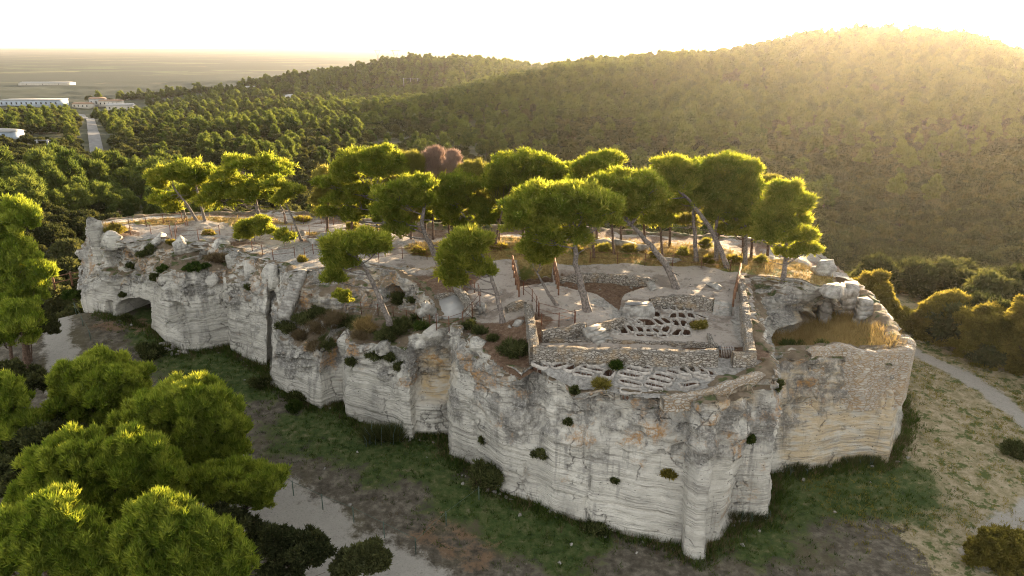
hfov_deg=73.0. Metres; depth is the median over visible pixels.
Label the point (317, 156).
pine tree
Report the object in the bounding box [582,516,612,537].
shrub
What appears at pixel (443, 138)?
pine tree
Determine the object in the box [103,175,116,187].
pine tree
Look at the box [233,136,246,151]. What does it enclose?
pine tree
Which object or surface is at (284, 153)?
pine tree
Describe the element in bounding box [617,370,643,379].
rock tomb
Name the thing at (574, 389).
shrub
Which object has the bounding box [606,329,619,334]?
rock tomb
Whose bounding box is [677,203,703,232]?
pine tree
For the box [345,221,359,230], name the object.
shrub
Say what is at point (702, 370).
rock tomb
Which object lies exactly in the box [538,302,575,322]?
railing
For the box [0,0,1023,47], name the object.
sky
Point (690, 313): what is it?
rock tomb
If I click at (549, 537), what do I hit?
grass
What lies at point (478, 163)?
pine tree
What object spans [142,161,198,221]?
pine tree
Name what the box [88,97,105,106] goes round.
house
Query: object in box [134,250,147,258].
shrub
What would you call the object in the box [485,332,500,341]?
shrub
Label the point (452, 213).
pine tree
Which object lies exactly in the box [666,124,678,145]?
pine tree
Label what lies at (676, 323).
rock tomb
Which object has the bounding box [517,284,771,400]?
terrace floor
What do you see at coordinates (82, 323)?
wire fence
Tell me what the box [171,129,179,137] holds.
pine tree
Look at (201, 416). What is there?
pine tree
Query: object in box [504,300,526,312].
stone wall
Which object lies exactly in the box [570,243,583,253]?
shrub
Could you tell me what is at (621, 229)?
pine tree
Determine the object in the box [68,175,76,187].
pine tree
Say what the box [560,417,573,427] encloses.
shrub
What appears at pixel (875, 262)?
oak tree
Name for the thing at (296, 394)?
shrub
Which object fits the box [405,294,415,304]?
shrub
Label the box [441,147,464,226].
poplar tree
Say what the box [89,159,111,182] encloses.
pine tree
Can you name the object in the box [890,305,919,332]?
oak tree
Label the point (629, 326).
rock tomb
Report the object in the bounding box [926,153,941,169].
pine tree
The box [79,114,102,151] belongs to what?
road
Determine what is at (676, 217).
pine tree
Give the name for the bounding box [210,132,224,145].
pine tree
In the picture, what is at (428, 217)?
pine tree
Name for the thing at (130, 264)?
shrub
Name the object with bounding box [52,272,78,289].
railing
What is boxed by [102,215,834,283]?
straw grass
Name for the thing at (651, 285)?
boulder
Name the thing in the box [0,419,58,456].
oak tree
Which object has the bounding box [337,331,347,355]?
rock crag
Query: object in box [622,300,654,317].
stone platform
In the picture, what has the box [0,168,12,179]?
pine tree
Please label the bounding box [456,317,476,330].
shrub
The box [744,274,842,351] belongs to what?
rock shelf
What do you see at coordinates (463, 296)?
stone wall
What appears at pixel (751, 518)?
reed clump
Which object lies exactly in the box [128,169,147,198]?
pine tree
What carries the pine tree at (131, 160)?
on the ground at (108, 72)
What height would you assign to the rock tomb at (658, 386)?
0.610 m
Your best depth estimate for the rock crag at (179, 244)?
66.43 m
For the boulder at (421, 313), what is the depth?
51.94 m
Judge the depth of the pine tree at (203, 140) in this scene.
234.37 m
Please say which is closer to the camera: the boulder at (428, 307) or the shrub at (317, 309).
the boulder at (428, 307)
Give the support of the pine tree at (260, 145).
on the ground at (108, 72)
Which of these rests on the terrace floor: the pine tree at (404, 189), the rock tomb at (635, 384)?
the rock tomb at (635, 384)
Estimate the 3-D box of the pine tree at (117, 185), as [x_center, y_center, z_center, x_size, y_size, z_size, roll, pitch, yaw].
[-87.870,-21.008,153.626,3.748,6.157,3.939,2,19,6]
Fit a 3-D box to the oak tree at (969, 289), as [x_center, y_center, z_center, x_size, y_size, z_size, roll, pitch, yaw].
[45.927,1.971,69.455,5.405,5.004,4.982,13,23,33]
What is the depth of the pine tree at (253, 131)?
289.50 m
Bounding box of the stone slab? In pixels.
[625,302,646,304]
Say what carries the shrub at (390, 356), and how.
on the limestone cliff
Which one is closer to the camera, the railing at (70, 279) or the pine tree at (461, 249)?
the pine tree at (461, 249)
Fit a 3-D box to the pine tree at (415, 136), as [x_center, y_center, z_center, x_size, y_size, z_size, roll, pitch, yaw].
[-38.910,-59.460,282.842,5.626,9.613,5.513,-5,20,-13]
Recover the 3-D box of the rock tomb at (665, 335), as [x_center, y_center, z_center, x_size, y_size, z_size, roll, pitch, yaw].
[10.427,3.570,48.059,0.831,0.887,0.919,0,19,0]
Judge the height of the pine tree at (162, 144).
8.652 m
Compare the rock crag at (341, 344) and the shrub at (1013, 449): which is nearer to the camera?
the shrub at (1013, 449)
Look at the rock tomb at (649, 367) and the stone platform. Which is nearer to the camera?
the rock tomb at (649, 367)
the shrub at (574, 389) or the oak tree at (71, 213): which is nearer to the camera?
the shrub at (574, 389)
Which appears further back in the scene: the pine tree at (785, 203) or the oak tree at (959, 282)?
the oak tree at (959, 282)
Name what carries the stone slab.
on the stone platform
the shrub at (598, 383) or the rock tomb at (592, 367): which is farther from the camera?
the rock tomb at (592, 367)
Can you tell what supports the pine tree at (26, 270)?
on the ground at (108, 72)
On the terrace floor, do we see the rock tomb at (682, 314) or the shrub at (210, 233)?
the rock tomb at (682, 314)
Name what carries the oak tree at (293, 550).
on the ground at (108, 72)
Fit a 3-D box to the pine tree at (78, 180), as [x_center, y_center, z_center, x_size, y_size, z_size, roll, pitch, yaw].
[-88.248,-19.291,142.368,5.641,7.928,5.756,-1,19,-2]
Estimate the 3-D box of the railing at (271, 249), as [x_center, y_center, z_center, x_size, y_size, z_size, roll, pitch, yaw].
[-22.163,-3.253,62.819,4.985,1.303,1.404,8,21,22]
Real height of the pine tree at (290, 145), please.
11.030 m
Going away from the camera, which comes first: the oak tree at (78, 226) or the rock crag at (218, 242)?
the rock crag at (218, 242)
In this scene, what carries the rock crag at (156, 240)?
on the limestone cliff
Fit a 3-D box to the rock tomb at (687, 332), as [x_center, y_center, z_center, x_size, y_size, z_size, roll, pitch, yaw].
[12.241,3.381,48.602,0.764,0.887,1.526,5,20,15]
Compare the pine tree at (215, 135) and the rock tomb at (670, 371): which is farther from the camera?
the pine tree at (215, 135)
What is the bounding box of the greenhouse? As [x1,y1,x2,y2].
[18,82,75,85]
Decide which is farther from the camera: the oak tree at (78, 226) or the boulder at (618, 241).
the oak tree at (78, 226)
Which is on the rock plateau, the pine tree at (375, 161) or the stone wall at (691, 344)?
the pine tree at (375, 161)
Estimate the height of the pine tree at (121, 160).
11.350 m
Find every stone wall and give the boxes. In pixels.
[434,292,454,299]
[453,285,478,317]
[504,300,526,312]
[523,304,538,365]
[533,344,718,371]
[541,322,586,342]
[549,338,709,347]
[559,273,657,286]
[597,317,623,330]
[649,294,714,311]
[659,371,765,412]
[706,333,718,349]
[730,351,756,367]
[736,274,747,302]
[739,302,756,350]
[803,334,915,411]
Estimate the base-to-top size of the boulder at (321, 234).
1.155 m
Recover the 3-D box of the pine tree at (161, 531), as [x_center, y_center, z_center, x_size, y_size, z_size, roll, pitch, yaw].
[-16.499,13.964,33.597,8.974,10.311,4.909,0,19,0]
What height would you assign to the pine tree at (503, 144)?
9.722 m
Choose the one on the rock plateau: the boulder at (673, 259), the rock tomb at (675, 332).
the boulder at (673, 259)
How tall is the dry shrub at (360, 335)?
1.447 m
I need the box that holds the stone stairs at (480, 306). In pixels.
[459,301,485,317]
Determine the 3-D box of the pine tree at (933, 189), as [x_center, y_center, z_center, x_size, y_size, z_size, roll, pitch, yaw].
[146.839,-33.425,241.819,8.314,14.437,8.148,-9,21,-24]
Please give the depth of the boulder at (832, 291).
53.30 m
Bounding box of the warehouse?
[0,98,68,106]
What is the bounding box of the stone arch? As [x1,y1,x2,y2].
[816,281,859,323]
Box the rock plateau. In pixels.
[102,211,855,398]
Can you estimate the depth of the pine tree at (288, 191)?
65.03 m
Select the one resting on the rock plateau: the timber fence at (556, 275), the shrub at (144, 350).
the timber fence at (556, 275)
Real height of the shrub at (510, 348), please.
1.621 m
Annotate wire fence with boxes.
[74,304,95,343]
[288,479,415,553]
[415,486,478,552]
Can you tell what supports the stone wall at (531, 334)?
on the terrace floor
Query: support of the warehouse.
on the ground at (108, 72)
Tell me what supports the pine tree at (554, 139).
on the ground at (108, 72)
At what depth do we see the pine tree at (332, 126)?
309.41 m
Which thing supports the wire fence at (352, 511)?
on the ground at (108, 72)
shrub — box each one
[60,289,81,300]
[102,220,127,233]
[116,312,132,320]
[117,291,126,297]
[124,261,134,269]
[133,340,169,360]
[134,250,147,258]
[143,242,156,255]
[148,273,158,281]
[154,263,169,272]
[165,239,174,244]
[181,261,211,272]
[200,229,216,235]
[202,251,226,263]
[242,283,250,290]
[246,374,271,389]
[273,319,297,335]
[284,389,306,401]
[284,399,303,414]
[288,325,308,341]
[290,309,315,325]
[294,215,312,221]
[296,254,308,262]
[303,318,336,335]
[304,338,320,352]
[306,304,331,317]
[315,309,348,327]
[316,335,336,353]
[336,311,356,328]
[344,356,357,369]
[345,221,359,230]
[347,316,367,330]
[349,329,371,342]
[350,313,378,332]
[361,349,383,361]
[372,324,403,341]
[380,316,413,335]
[383,351,397,363]
[385,289,404,306]
[391,359,403,371]
[400,312,420,321]
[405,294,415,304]
[409,244,428,255]
[411,319,431,332]
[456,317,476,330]
[465,456,504,492]
[470,323,488,334]
[478,435,484,444]
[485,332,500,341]
[489,241,506,249]
[494,336,528,359]
[529,447,549,461]
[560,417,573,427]
[568,383,580,395]
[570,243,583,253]
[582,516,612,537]
[588,376,613,392]
[595,241,611,252]
[608,359,625,370]
[609,477,620,484]
[621,243,639,252]
[647,251,663,257]
[660,467,678,481]
[675,246,690,256]
[689,317,708,329]
[697,237,713,248]
[700,253,715,265]
[726,254,742,262]
[746,434,756,445]
[752,253,768,263]
[775,378,785,393]
[777,337,806,345]
[812,337,828,344]
[960,523,1023,575]
[999,438,1023,461]
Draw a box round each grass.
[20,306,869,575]
[82,304,980,575]
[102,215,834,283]
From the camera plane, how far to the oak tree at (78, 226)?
121.76 m
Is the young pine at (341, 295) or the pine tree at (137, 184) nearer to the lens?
the young pine at (341, 295)
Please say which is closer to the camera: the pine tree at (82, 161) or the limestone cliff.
the limestone cliff
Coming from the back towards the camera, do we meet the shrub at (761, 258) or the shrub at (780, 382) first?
the shrub at (761, 258)
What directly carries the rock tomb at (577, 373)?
on the terrace floor
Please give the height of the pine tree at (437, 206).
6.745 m
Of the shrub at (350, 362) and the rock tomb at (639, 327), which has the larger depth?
the shrub at (350, 362)
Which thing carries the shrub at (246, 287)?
on the limestone cliff
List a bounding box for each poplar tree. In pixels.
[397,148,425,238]
[420,144,446,239]
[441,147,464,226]
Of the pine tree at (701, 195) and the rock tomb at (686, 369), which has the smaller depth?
the rock tomb at (686, 369)
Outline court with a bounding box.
[771,314,887,345]
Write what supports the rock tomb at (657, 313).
on the terrace floor
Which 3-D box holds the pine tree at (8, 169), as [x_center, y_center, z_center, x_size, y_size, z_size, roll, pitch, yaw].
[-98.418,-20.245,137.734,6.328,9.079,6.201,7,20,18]
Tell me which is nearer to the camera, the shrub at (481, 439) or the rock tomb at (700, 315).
the shrub at (481, 439)
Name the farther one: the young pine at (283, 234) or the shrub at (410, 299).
the young pine at (283, 234)
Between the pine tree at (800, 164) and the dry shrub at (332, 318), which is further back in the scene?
the pine tree at (800, 164)
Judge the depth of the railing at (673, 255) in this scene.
59.47 m
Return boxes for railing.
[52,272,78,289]
[112,213,182,226]
[129,216,185,233]
[171,225,219,239]
[174,216,187,237]
[251,241,294,259]
[276,225,347,235]
[284,214,370,227]
[345,301,429,322]
[378,248,436,259]
[436,292,479,332]
[470,280,480,295]
[523,282,539,312]
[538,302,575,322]
[541,310,574,326]
[590,251,731,270]
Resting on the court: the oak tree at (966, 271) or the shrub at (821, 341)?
the shrub at (821, 341)
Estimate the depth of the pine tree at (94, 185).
141.99 m
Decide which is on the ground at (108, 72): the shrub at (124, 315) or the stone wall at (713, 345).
the shrub at (124, 315)
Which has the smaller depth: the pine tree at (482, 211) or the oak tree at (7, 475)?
the oak tree at (7, 475)
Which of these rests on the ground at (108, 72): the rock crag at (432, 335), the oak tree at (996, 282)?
the oak tree at (996, 282)
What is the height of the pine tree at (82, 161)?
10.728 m
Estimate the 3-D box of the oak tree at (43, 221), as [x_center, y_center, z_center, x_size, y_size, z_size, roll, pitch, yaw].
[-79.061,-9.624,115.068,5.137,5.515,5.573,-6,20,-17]
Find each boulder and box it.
[297,230,305,235]
[306,238,318,245]
[315,232,328,238]
[417,307,425,317]
[421,300,435,315]
[512,319,523,326]
[582,324,613,347]
[595,239,611,244]
[611,239,635,246]
[636,244,648,250]
[647,281,656,290]
[664,257,680,262]
[705,282,721,289]
[731,320,739,324]
[813,259,836,276]
[818,282,842,299]
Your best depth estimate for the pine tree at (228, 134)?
261.12 m
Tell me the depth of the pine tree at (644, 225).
65.41 m
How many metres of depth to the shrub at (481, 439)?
48.40 m
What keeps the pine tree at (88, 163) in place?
on the ground at (108, 72)
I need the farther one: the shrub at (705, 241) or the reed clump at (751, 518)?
the shrub at (705, 241)
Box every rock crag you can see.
[86,217,102,263]
[100,230,122,251]
[151,232,167,244]
[166,281,179,294]
[172,235,188,254]
[205,273,218,286]
[207,237,230,254]
[225,250,239,268]
[243,258,256,280]
[261,263,279,291]
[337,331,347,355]
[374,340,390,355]
[421,323,446,344]
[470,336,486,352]
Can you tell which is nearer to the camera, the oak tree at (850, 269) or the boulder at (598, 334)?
the boulder at (598, 334)
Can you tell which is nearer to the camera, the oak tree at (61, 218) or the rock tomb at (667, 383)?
the rock tomb at (667, 383)
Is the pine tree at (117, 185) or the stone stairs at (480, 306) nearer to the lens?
the stone stairs at (480, 306)
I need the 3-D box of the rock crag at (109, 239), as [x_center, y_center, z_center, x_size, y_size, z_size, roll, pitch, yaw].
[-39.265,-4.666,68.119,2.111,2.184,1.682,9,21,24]
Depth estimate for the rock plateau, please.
61.49 m
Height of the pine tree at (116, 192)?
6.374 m
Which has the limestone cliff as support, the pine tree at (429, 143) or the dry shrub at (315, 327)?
the dry shrub at (315, 327)
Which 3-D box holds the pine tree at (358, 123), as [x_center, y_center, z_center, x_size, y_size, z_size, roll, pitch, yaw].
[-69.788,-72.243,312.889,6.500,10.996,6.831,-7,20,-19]
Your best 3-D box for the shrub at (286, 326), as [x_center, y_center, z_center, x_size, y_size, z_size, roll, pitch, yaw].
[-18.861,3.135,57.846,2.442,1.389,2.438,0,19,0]
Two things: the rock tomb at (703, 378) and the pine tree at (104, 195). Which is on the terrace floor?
the rock tomb at (703, 378)
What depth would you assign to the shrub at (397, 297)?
58.52 m
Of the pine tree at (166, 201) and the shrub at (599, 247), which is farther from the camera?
the pine tree at (166, 201)
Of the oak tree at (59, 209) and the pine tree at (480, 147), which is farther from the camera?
the pine tree at (480, 147)
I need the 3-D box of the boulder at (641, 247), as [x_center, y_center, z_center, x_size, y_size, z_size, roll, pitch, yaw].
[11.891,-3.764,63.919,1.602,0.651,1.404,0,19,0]
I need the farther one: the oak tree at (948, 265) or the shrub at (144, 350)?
the oak tree at (948, 265)
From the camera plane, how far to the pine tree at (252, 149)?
223.54 m
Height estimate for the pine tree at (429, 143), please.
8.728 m
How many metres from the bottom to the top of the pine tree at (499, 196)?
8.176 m
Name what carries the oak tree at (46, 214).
on the ground at (108, 72)
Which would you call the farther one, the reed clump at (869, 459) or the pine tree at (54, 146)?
the pine tree at (54, 146)
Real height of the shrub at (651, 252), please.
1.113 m
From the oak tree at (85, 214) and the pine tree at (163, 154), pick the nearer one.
the oak tree at (85, 214)
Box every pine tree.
[0,144,18,167]
[0,159,7,174]
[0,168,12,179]
[0,177,16,195]
[0,192,59,368]
[0,294,49,360]
[0,368,51,451]
[0,418,194,524]
[0,480,109,575]
[1,164,20,184]
[4,177,17,186]
[14,162,38,176]
[17,165,47,195]
[22,148,35,163]
[25,146,46,169]
[26,149,40,170]
[35,153,57,177]
[38,146,56,156]
[39,343,156,437]
[41,161,68,189]
[43,179,53,195]
[44,140,67,153]
[53,146,87,182]
[60,184,81,210]
[66,135,74,142]
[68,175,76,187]
[70,175,94,199]
[70,182,96,209]
[76,485,263,575]
[77,154,93,177]
[83,159,95,180]
[84,160,91,178]
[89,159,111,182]
[91,146,118,174]
[91,181,109,196]
[92,182,118,213]
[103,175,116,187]
[104,370,255,503]
[106,181,122,194]
[106,203,117,212]
[109,150,131,177]
[110,181,121,189]
[111,166,131,188]
[114,194,122,213]
[119,187,141,212]
[121,198,134,216]
[127,154,137,167]
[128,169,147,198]
[130,163,146,197]
[131,157,151,170]
[142,146,149,156]
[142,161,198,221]
[143,183,202,216]
[153,141,168,153]
[155,133,165,140]
[155,148,171,161]
[162,155,217,220]
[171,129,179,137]
[186,453,292,510]
[189,150,300,214]
[196,130,214,149]
[204,147,213,157]
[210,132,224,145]
[213,136,224,150]
[224,130,234,142]
[226,117,236,131]
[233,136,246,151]
[245,138,259,156]
[247,123,260,136]
[256,139,266,153]
[258,172,308,240]
[262,140,277,157]
[262,188,287,223]
[268,123,280,136]
[274,140,284,155]
[279,148,293,162]
[280,134,297,156]
[284,129,297,138]
[288,114,299,127]
[291,135,301,144]
[294,143,302,154]
[297,128,304,136]
[306,113,319,128]
[307,142,411,227]
[307,162,334,231]
[315,152,321,166]
[315,223,395,325]
[316,146,331,165]
[321,136,329,143]
[323,126,330,134]
[329,129,341,143]
[330,123,336,130]
[335,173,365,230]
[337,118,347,129]
[342,132,352,143]
[346,138,355,148]
[348,114,355,127]
[351,117,363,130]
[351,127,361,139]
[358,176,388,230]
[365,169,441,268]
[381,175,421,238]
[385,132,391,141]
[399,133,403,141]
[410,131,420,144]
[412,138,422,152]
[416,201,435,228]
[419,138,428,150]
[421,133,429,143]
[424,167,499,228]
[425,141,438,150]
[427,132,439,143]
[428,196,460,233]
[430,222,505,323]
[431,203,474,232]
[439,131,450,145]
[452,156,488,184]
[452,164,493,218]
[463,130,475,147]
[475,138,486,153]
[479,148,538,249]
[483,163,510,239]
[484,124,493,138]
[487,139,494,151]
[495,176,630,312]
[498,139,507,151]
[500,166,523,237]
[508,146,558,186]
[513,237,570,305]
[520,131,528,143]
[535,157,572,180]
[551,132,558,144]
[564,147,619,256]
[583,164,679,289]
[588,121,602,138]
[599,148,628,254]
[613,174,637,239]
[637,169,655,236]
[640,196,684,256]
[647,151,729,268]
[655,187,679,245]
[664,156,732,261]
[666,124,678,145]
[673,120,696,149]
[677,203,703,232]
[698,205,729,251]
[701,179,766,264]
[702,149,766,261]
[728,217,748,253]
[739,135,752,152]
[748,175,824,283]
[748,230,752,257]
[761,172,783,255]
[768,148,775,159]
[790,156,808,174]
[816,174,840,207]
[886,172,907,195]
[906,156,920,170]
[920,173,945,201]
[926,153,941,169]
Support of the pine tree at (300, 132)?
on the ground at (108, 72)
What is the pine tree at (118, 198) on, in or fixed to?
on the ground at (108, 72)
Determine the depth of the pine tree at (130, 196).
140.51 m
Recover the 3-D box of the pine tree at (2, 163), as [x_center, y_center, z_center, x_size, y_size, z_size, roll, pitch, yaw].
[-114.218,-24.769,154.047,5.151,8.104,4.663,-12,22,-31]
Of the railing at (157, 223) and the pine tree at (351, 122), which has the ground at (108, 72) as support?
the pine tree at (351, 122)
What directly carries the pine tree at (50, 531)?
on the ground at (108, 72)
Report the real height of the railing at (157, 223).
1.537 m
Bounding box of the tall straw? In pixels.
[772,310,911,349]
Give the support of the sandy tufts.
on the ground at (108, 72)
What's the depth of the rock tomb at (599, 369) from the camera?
43.76 m
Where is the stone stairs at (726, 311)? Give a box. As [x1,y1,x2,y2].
[712,300,731,316]
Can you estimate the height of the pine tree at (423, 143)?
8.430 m
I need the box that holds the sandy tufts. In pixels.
[799,291,1023,575]
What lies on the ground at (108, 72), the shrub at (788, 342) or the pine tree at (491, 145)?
the pine tree at (491, 145)
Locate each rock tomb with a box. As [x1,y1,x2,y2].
[531,360,548,373]
[550,362,568,368]
[563,363,582,372]
[572,369,594,377]
[580,363,604,373]
[586,363,607,369]
[600,367,615,379]
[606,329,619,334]
[616,326,628,334]
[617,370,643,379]
[617,377,642,387]
[619,387,642,399]
[621,315,635,323]
[624,323,638,333]
[625,365,650,374]
[627,317,642,324]
[630,364,652,371]
[633,325,645,334]
[634,331,646,337]
[635,317,656,326]
[643,326,653,334]
[644,380,665,390]
[647,375,671,386]
[650,326,662,335]
[652,317,665,326]
[653,309,660,317]
[653,371,675,381]
[657,332,668,337]
[659,315,673,324]
[659,324,671,332]
[664,368,691,380]
[668,311,678,320]
[670,317,681,326]
[670,327,683,336]
[676,310,686,318]
[677,366,689,375]
[678,380,699,389]
[679,318,688,327]
[681,327,691,336]
[684,366,700,374]
[685,318,698,326]
[686,311,695,318]
[692,371,715,381]
[693,312,708,319]
[694,367,709,377]
[704,368,717,378]
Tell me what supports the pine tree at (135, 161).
on the ground at (108, 72)
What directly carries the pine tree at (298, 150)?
on the ground at (108, 72)
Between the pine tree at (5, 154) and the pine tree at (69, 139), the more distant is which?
the pine tree at (69, 139)
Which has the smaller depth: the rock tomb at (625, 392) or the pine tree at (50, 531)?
the pine tree at (50, 531)
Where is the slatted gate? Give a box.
[720,346,733,357]
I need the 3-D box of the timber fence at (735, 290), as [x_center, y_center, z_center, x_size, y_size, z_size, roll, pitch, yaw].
[17.607,-0.347,54.072,0.174,1.502,6.808,7,21,20]
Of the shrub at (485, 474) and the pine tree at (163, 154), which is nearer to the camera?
the shrub at (485, 474)
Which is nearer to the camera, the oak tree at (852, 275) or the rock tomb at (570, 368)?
the rock tomb at (570, 368)
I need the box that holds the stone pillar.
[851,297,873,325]
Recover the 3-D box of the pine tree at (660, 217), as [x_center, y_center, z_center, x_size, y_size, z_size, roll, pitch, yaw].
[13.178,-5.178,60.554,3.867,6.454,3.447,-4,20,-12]
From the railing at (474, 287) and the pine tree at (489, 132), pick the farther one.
the pine tree at (489, 132)
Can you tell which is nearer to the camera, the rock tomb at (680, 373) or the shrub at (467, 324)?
the rock tomb at (680, 373)
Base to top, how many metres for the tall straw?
2.834 m
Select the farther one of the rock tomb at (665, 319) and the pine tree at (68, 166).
the pine tree at (68, 166)
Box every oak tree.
[0,356,47,393]
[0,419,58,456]
[0,453,24,497]
[18,311,61,361]
[24,217,49,233]
[32,226,69,243]
[36,223,66,244]
[37,200,57,212]
[42,212,52,220]
[46,214,70,224]
[47,237,82,259]
[50,221,68,227]
[50,416,89,428]
[52,205,69,215]
[60,209,95,219]
[66,228,76,236]
[66,250,81,261]
[68,230,74,237]
[69,216,85,227]
[70,220,85,233]
[76,209,99,219]
[83,201,107,212]
[97,212,121,220]
[205,500,269,559]
[252,522,339,575]
[327,534,394,575]
[823,252,850,266]
[840,265,851,271]
[845,266,857,271]
[847,263,859,277]
[852,268,903,313]
[855,251,906,289]
[889,255,912,290]
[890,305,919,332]
[894,287,907,293]
[896,256,942,291]
[904,268,938,291]
[907,284,939,300]
[908,288,972,347]
[928,254,970,290]
[938,267,978,289]
[945,300,1017,373]
[948,271,1000,288]
[949,284,992,294]
[955,257,987,271]
[961,267,1020,301]
[985,265,1003,270]
[1000,293,1023,376]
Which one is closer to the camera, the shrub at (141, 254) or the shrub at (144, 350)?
the shrub at (144, 350)
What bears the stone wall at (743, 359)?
on the terrace floor
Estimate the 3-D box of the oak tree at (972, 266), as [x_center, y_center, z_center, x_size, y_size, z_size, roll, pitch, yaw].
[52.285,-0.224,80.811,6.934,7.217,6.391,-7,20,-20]
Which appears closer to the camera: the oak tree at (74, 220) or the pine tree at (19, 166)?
the oak tree at (74, 220)
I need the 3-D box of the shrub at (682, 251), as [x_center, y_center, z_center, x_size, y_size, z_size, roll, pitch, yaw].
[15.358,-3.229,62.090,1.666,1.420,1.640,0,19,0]
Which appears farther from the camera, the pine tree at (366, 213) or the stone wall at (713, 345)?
the pine tree at (366, 213)
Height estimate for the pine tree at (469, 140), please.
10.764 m
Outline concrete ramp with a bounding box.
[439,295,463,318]
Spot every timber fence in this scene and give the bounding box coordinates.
[512,255,519,296]
[553,259,559,294]
[732,263,741,306]
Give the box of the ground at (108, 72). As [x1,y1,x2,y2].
[0,48,1023,575]
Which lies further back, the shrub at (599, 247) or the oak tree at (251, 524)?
the shrub at (599, 247)
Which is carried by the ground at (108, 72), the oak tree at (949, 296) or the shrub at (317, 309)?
the oak tree at (949, 296)
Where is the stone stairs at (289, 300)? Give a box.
[276,269,306,319]
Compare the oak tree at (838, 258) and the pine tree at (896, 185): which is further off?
the pine tree at (896, 185)
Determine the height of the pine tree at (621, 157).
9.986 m
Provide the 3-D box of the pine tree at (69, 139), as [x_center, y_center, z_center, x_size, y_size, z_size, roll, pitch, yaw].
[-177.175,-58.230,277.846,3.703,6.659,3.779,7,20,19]
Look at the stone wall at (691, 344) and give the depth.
46.53 m
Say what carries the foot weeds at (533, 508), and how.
on the ground at (108, 72)
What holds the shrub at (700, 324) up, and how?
on the terrace floor
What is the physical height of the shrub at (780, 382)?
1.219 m
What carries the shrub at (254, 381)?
on the ground at (108, 72)
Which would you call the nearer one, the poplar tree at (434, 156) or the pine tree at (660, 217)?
the pine tree at (660, 217)
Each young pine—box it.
[230,214,278,245]
[271,225,297,248]
[331,287,362,310]
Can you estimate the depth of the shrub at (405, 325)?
53.42 m
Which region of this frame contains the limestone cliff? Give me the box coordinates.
[75,209,910,559]
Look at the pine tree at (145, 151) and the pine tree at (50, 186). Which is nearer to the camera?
the pine tree at (50, 186)
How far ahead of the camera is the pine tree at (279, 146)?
234.05 m
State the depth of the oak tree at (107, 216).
126.78 m
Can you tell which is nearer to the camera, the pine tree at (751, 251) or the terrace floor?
the terrace floor
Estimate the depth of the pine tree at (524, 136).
326.65 m
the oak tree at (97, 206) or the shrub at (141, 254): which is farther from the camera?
the oak tree at (97, 206)
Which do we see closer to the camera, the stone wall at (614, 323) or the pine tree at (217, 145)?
the stone wall at (614, 323)
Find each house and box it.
[72,102,94,108]
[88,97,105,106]
[98,99,123,106]
[106,103,135,109]
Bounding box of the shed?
[0,128,23,138]
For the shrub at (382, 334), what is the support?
on the limestone cliff
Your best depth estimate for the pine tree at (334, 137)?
270.39 m
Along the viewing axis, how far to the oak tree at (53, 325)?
60.28 m
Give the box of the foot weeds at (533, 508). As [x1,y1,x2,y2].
[88,308,934,571]
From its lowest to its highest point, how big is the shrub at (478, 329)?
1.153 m
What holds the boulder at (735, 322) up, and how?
on the terrace floor
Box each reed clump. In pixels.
[353,417,408,448]
[727,508,775,524]
[783,460,810,475]
[841,453,885,464]
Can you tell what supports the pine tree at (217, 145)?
on the ground at (108, 72)
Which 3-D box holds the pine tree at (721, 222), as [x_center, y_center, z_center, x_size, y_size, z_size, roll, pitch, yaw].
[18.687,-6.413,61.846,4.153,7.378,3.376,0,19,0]
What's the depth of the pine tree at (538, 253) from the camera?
49.94 m
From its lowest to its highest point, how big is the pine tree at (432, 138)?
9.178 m
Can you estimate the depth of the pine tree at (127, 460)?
37.46 m
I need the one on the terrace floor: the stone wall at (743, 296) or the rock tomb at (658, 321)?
the rock tomb at (658, 321)
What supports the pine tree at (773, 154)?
on the ground at (108, 72)
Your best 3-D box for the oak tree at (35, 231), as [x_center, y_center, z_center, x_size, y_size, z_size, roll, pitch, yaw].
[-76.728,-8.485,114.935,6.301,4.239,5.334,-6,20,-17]
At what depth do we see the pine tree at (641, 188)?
51.41 m
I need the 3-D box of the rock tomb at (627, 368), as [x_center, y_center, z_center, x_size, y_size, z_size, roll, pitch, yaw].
[7.933,5.365,43.781,1.703,0.631,0.760,7,21,20]
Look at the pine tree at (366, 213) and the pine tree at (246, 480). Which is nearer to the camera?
the pine tree at (246, 480)
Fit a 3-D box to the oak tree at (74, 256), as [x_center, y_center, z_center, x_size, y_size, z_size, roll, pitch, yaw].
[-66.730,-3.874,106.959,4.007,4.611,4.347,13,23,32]
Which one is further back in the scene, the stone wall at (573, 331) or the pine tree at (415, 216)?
the pine tree at (415, 216)
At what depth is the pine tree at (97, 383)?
46.52 m

